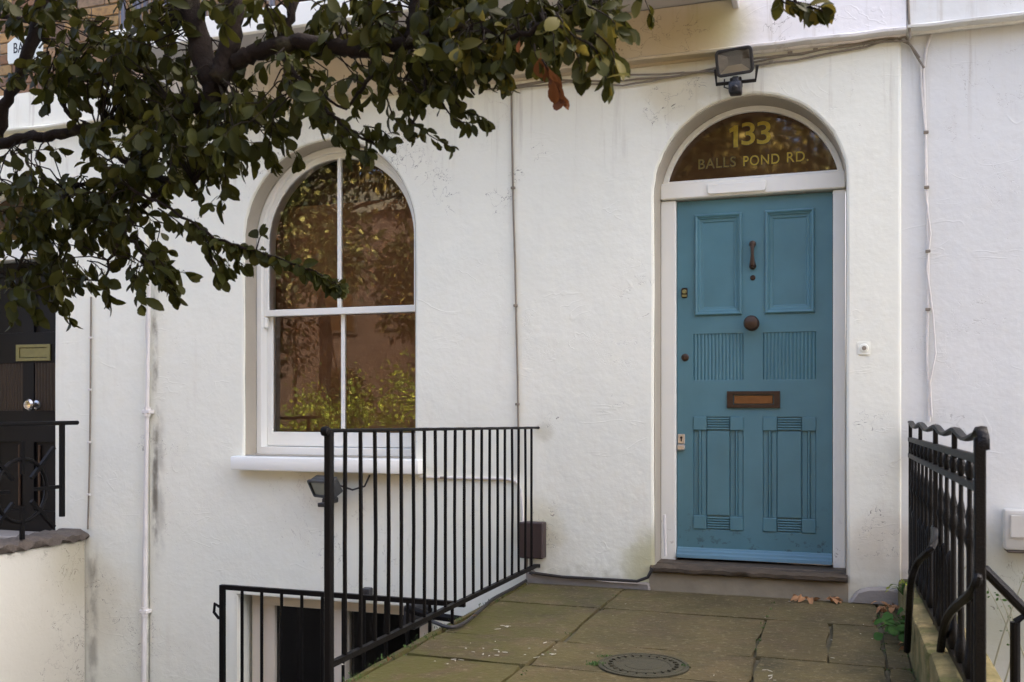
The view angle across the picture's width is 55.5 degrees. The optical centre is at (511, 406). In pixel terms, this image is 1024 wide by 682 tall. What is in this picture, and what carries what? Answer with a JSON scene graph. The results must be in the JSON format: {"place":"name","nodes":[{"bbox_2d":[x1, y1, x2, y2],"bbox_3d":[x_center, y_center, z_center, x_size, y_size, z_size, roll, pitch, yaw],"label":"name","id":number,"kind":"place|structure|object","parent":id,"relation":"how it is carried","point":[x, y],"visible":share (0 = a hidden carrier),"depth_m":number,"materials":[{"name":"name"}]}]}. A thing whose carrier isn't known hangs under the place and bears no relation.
{"place":"outdoors","nodes":[
{"label":"outdoors","id":0,"kind":"place"},
{"bbox_2d":[345,583,915,681],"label":"path","id":1,"kind":"structure","parent":0,"point":[706,637],"depth_m":4.13,"materials":[{"name":"stone"}]},
{"bbox_2d":[320,426,539,681],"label":"stair railing","id":2,"kind":"object","parent":1,"relation":"on","point":[331,662],"visible":1,"depth_m":3.89,"materials":[{"name":"black metal"}]},
{"bbox_2d":[431,571,533,628],"bbox_3d":[-0.108,0.960,4.948,0.159,0.068,1.314,0,0,19],"label":"hose","id":3,"kind":"object","parent":1,"relation":"on","point":[477,612],"visible":0.93,"depth_m":4.64,"materials":[{"name":"grey rubber"}]},
{"bbox_2d":[340,601,872,678],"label":"paint flakes","id":4,"kind":"object","parent":1,"relation":"on","point":[555,649],"visible":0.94,"depth_m":3.89,"materials":[{"name":"paint"}]},
{"bbox_2d":[343,595,916,681],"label":"moss tufts","id":5,"kind":"object","parent":1,"relation":"on","point":[594,663],"visible":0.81,"depth_m":3.86,"materials":[{"name":"green plant"}]},
{"bbox_2d":[598,653,688,678],"bbox_3d":[0.503,0.993,3.724,0.346,0.019,0.346,0,0,19],"label":"manhole cover","id":6,"kind":"object","parent":1,"relation":"on","point":[644,665],"visible":1,"depth_m":3.71,"materials":[{"name":"metal"}]},
{"bbox_2d":[798,594,804,601],"bbox_3d":[1.479,0.976,4.961,0.027,0.037,0.070,0,0,30],"label":"fallen leaf","id":7,"kind":"object","parent":1,"relation":"on","point":[801,598],"visible":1,"depth_m":4.95,"materials":[{"name":"brown plant"}]},
{"bbox_2d":[807,597,813,603],"bbox_3d":[1.512,0.989,4.929,0.031,0.039,0.057,-8,-4,13],"label":"fallen leaf","id":8,"kind":"object","parent":1,"relation":"on","point":[810,600],"visible":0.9,"depth_m":4.92,"materials":[{"name":"brown plant"}]},
{"bbox_2d":[873,607,904,641],"bbox_3d":[1.696,0.930,4.113,0.321,0.130,0.369,0,0,19],"label":"weed plant","id":9,"kind":"object","parent":1,"relation":"on","point":[887,618],"visible":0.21,"depth_m":4.12,"materials":[{"name":"green plant"}]},
{"bbox_2d":[898,579,1002,681],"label":"railing plinth","id":10,"kind":"structure","parent":1,"relation":"on","point":[929,663],"depth_m":3.29,"materials":[{"name":"stone"}]},
{"bbox_2d":[885,579,906,594],"bbox_3d":[1.818,0.841,4.515,0.143,0.068,0.136,0,0,38],"label":"weed plant","id":11,"kind":"object","parent":10,"relation":"on","point":[903,586],"visible":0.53,"depth_m":4.51,"materials":[{"name":"green plant"}]},
{"bbox_2d":[903,420,989,681],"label":"ornate railing","id":12,"kind":"object","parent":10,"relation":"on","point":[933,509],"visible":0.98,"depth_m":2.98,"materials":[{"name":"black metal"}]},
{"bbox_2d":[964,536,1023,681],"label":"wall weed","id":13,"kind":"object","parent":1,"relation":"on","point":[1005,627],"depth_m":4.42,"materials":[{"name":"green plant"}]},
{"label":"basement yard","id":14,"kind":"structure","parent":0,"visible":0},
{"bbox_2d":[0,528,89,681],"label":"garden wall","id":15,"kind":"structure","parent":14,"relation":"on","point":[42,606],"depth_m":6.14,"materials":[{"name":"paint"}]},
{"bbox_2d":[0,421,78,539],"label":"wheel railing","id":16,"kind":"object","parent":15,"relation":"on","point":[21,459],"visible":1,"depth_m":6.09,"materials":[{"name":"black metal"}]},
{"bbox_2d":[0,0,148,681],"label":"neighbouring house","id":17,"kind":"structure","parent":14,"relation":"on","point":[44,374],"depth_m":6.49,"materials":[{"name":"paint"}]},
{"bbox_2d":[8,36,42,64],"bbox_3d":[-3.329,-2.441,6.656,0.302,0.178,0.013,0,0,19],"label":"street sign","id":18,"kind":"object","parent":17,"relation":"attached to","point":[15,44],"visible":0.46,"depth_m":6.68,"materials":[{"name":"white metal"}]},
{"bbox_2d":[0,262,55,531],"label":"door","id":19,"kind":"structure","parent":17,"relation":"in","point":[27,350],"depth_m":6.96,"materials":[{"name":"black paint"}]},
{"bbox_2d":[87,297,92,528],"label":"cable","id":20,"kind":"object","parent":17,"relation":"attached to","point":[89,441],"visible":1,"depth_m":6.47,"materials":[{"name":"grey plastic"}]},
{"bbox_2d":[141,311,146,652],"bbox_3d":[-2.376,0.443,6.336,0.097,2.965,0.010,0,0,19],"label":"cable","id":21,"kind":"object","parent":17,"relation":"attached to","point":[143,500],"visible":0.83,"depth_m":6.34,"materials":[{"name":"white plastic"}]},
{"bbox_2d":[213,584,465,681],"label":"area railing","id":22,"kind":"object","parent":14,"relation":"on","point":[221,606],"visible":0.89,"depth_m":4.73,"materials":[{"name":"black metal"}]},
{"bbox_2d":[0,0,835,331],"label":"evergreen tree","id":23,"kind":"object","parent":14,"relation":"on","point":[446,38],"visible":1,"depth_m":3.05,"materials":[{"name":"green plant"}]},
{"bbox_2d":[110,0,906,681],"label":"terraced house","id":24,"kind":"structure","parent":14,"relation":"on","point":[708,274],"depth_m":5.46,"materials":[{"name":"paint"}]},
{"bbox_2d":[139,246,153,681],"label":"drainpipe","id":25,"kind":"object","parent":24,"relation":"attached to","point":[144,610],"visible":0.95,"depth_m":6.31,"materials":[{"name":"white plastic"}]},
{"bbox_2d":[257,146,414,455],"bbox_3d":[-1.062,-0.655,6.139,1.164,1.927,0.170,0,0,19],"label":"window","id":26,"kind":"structure","parent":24,"relation":"in","point":[269,441],"depth_m":6.20,"materials":[{"name":"white paint"}]},
{"bbox_2d":[307,475,370,506],"bbox_3d":[-1.044,0.505,5.839,0.226,0.189,0.329,0,0,58],"label":"wall floodlight","id":27,"kind":"object","parent":24,"relation":"attached to","point":[316,484],"depth_m":5.80,"materials":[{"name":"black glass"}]},
{"bbox_2d":[252,595,431,681],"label":"basement window","id":28,"kind":"structure","parent":24,"relation":"in","point":[270,604],"depth_m":6.21,"materials":[{"name":"beige paint"}]},
{"bbox_2d":[363,587,372,594],"bbox_3d":[-0.868,1.116,5.815,0.058,0.060,0.060,0,0,19],"label":"junction box","id":29,"kind":"object","parent":24,"relation":"attached to","point":[368,590],"visible":0.44,"depth_m":5.79,"materials":[{"name":"black plastic"}]},
{"bbox_2d":[403,604,461,629],"bbox_3d":[-0.366,1.205,5.613,0.476,0.151,0.321,0,0,19],"label":"pipe","id":30,"kind":"object","parent":24,"relation":"attached to","point":[419,613],"visible":0.33,"depth_m":5.52,"materials":[{"name":"plastic"}]},
{"bbox_2d":[419,476,523,521],"bbox_3d":[-0.236,0.542,5.620,0.649,0.271,0.019,0,0,19],"label":"cable","id":31,"kind":"object","parent":24,"relation":"attached to","point":[486,478],"visible":0.77,"depth_m":5.58,"materials":[{"name":"plastic"}]},
{"bbox_2d":[510,82,544,426],"bbox_3d":[0.101,-0.729,5.506,0.235,2.213,0.019,0,0,19],"label":"cable","id":32,"kind":"object","parent":24,"relation":"attached to","point":[515,305],"visible":0.88,"depth_m":5.53,"materials":[{"name":"grey plastic"}]},
{"bbox_2d":[520,521,545,571],"bbox_3d":[0.118,0.798,5.467,0.140,0.299,0.088,0,0,19],"label":"meter box","id":33,"kind":"object","parent":24,"relation":"attached to","point":[539,539],"visible":0.66,"depth_m":5.43,"materials":[{"name":"brown plastic"}]},
{"bbox_2d":[529,567,653,582],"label":"cable","id":34,"kind":"object","parent":24,"relation":"attached to","point":[599,578],"visible":0.97,"depth_m":5.34,"materials":[{"name":"black rubber"}]},
{"bbox_2d":[663,515,666,555],"bbox_3d":[0.829,0.700,5.273,0.023,0.223,0.016,0,0,19],"label":"gas pipe","id":35,"kind":"object","parent":24,"relation":"attached to","point":[664,535],"visible":1,"depth_m":5.27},
{"bbox_2d":[487,39,924,89],"bbox_3d":[0.936,-1.767,5.219,2.363,0.172,0.019,0,0,19],"label":"cable","id":36,"kind":"object","parent":24,"relation":"attached to","point":[839,51],"visible":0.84,"depth_m":5.05,"materials":[{"name":"grey plastic"}]},
{"bbox_2d":[517,36,919,88],"bbox_3d":[0.999,-1.794,5.196,2.187,0.123,0.016,0,0,19],"label":"cable","id":37,"kind":"object","parent":24,"relation":"attached to","point":[877,39],"visible":0.74,"depth_m":5.17,"materials":[{"name":"grey plastic"}]},
{"bbox_2d":[714,45,758,95],"bbox_3d":[1.168,-1.734,5.063,0.228,0.247,0.180,0,0,19],"label":"security light","id":38,"kind":"object","parent":24,"relation":"attached to","point":[733,62],"visible":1,"depth_m":5.02,"materials":[{"name":"black plastic"}]},
{"bbox_2d":[676,192,831,564],"bbox_3d":[1.315,-0.149,5.321,0.828,1.991,0.127,0,0,19],"label":"door","id":39,"kind":"structure","parent":24,"relation":"in","point":[754,274],"depth_m":5.33,"materials":[{"name":"teal paint"}]},
{"bbox_2d":[630,40,908,75],"bbox_3d":[1.295,-1.804,5.096,1.455,0.074,0.016,0,0,19],"label":"cable","id":40,"kind":"object","parent":24,"relation":"attached to","point":[821,49],"visible":0.88,"depth_m":5.04,"materials":[{"name":"grey plastic"}]},
{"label":"basement yard","id":41,"kind":"structure","parent":0,"visible":0},
{"bbox_2d":[901,0,1023,681],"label":"house","id":42,"kind":"structure","parent":41,"relation":"on","point":[974,81],"depth_m":4.80,"materials":[{"name":"paint"}]},
{"bbox_2d":[907,0,911,38],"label":"cable","id":43,"kind":"object","parent":42,"relation":"attached to","point":[908,13],"visible":1,"depth_m":4.82,"materials":[{"name":"grey plastic"}]},
{"bbox_2d":[918,61,935,416],"bbox_3d":[2.053,-0.879,4.863,0.125,1.866,0.008,0,0,19],"label":"cable","id":44,"kind":"object","parent":42,"relation":"attached to","point":[929,241],"visible":1,"depth_m":4.85,"materials":[{"name":"white plastic"}]},
{"bbox_2d":[922,34,932,421],"bbox_3d":[2.076,-0.899,4.854,0.056,1.955,0.021,0,0,19],"label":"cable","id":45,"kind":"object","parent":42,"relation":"attached to","point":[927,309],"visible":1,"depth_m":4.86,"materials":[{"name":"white plastic"}]},
{"bbox_2d":[1002,508,1023,553],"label":"meter cabinet","id":46,"kind":"object","parent":42,"relation":"attached to","point":[1012,530],"visible":1,"depth_m":4.66,"materials":[{"name":"beige plastic"}]},
{"bbox_2d":[986,565,1023,681],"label":"sloping handrail","id":47,"kind":"object","parent":41,"relation":"on","point":[1007,592],"visible":0.87,"depth_m":3.64,"materials":[{"name":"black metal"}]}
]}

